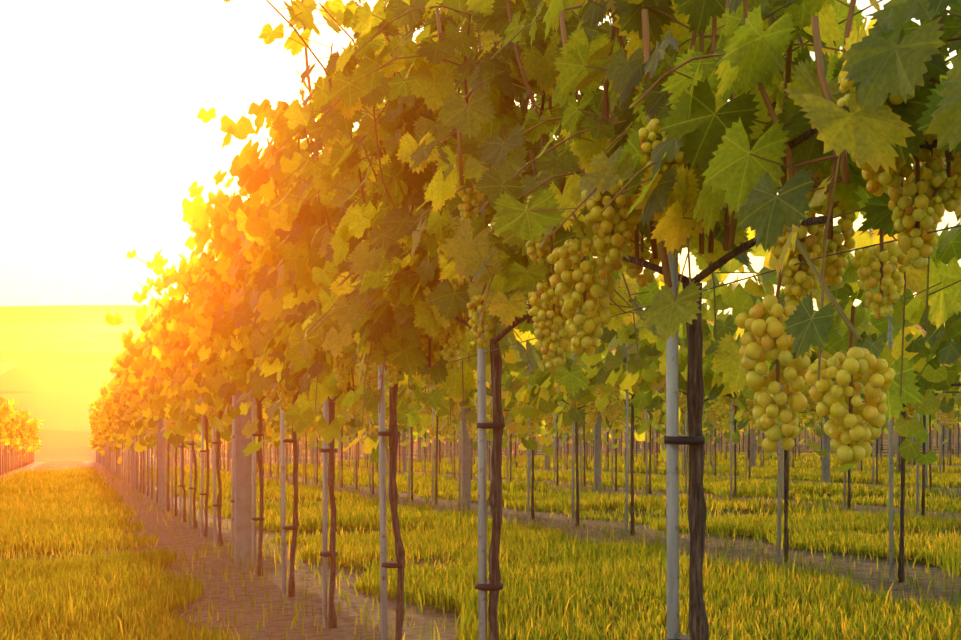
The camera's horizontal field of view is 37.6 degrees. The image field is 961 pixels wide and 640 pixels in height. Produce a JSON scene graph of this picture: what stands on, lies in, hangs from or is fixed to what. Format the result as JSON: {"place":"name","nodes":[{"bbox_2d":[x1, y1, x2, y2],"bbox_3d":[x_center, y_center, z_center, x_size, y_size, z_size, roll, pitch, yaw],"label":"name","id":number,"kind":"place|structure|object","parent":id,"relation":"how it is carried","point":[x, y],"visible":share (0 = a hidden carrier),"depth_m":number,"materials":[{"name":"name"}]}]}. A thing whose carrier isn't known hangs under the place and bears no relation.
{"place":"outdoors","nodes":[
{"label":"outdoors","id":0,"kind":"place"},
{"bbox_2d":[0,305,960,639],"bbox_3d":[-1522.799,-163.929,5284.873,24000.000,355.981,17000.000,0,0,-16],"label":"ground","id":1,"kind":"structure","parent":0,"point":[68,401],"depth_m":13.47,"materials":[{"name":"brown soil"}]},
{"bbox_2d":[4,280,945,566],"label":"trellis posts","id":2,"kind":"object","parent":1,"relation":"on","point":[242,510],"visible":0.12,"depth_m":15.00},
{"bbox_2d":[1,38,957,639],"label":"metal stakes","id":3,"kind":"object","parent":1,"relation":"on","point":[671,484],"visible":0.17,"depth_m":7.09,"materials":[{"name":"grey metal"}]},
{"bbox_2d":[178,215,704,639],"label":"vine ties","id":4,"kind":"object","parent":3,"relation":"attached to","point":[682,439],"visible":0.38,"depth_m":3.61,"materials":[{"name":"black"}]},
{"bbox_2d":[196,0,960,419],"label":"trellis wires","id":5,"kind":"object","parent":3,"relation":"attached to","point":[708,288],"visible":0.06,"depth_m":2.22,"materials":[{"name":"grey metal"}]},
{"bbox_2d":[0,0,960,639],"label":"vine","id":6,"kind":"object","parent":1,"relation":"on","point":[864,126],"depth_m":3.76,"materials":[{"name":"green plant"}]},
{"bbox_2d":[110,65,960,464],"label":"grapes","id":7,"kind":"object","parent":6,"relation":"hanging from","point":[912,247],"visible":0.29,"depth_m":2.10,"materials":[{"name":"green food"}]},
{"bbox_2d":[133,0,960,443],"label":"vine shoots","id":8,"kind":"object","parent":6,"relation":"attached to","point":[841,160],"visible":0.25,"depth_m":2.54,"materials":[{"name":"brown plant"}]},
{"bbox_2d":[0,448,960,639],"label":"grass","id":9,"kind":"structure","parent":1,"relation":"on","point":[520,607],"depth_m":8.71,"materials":[{"name":"plant"}]},
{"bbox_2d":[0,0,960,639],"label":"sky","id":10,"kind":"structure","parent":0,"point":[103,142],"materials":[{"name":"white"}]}
]}

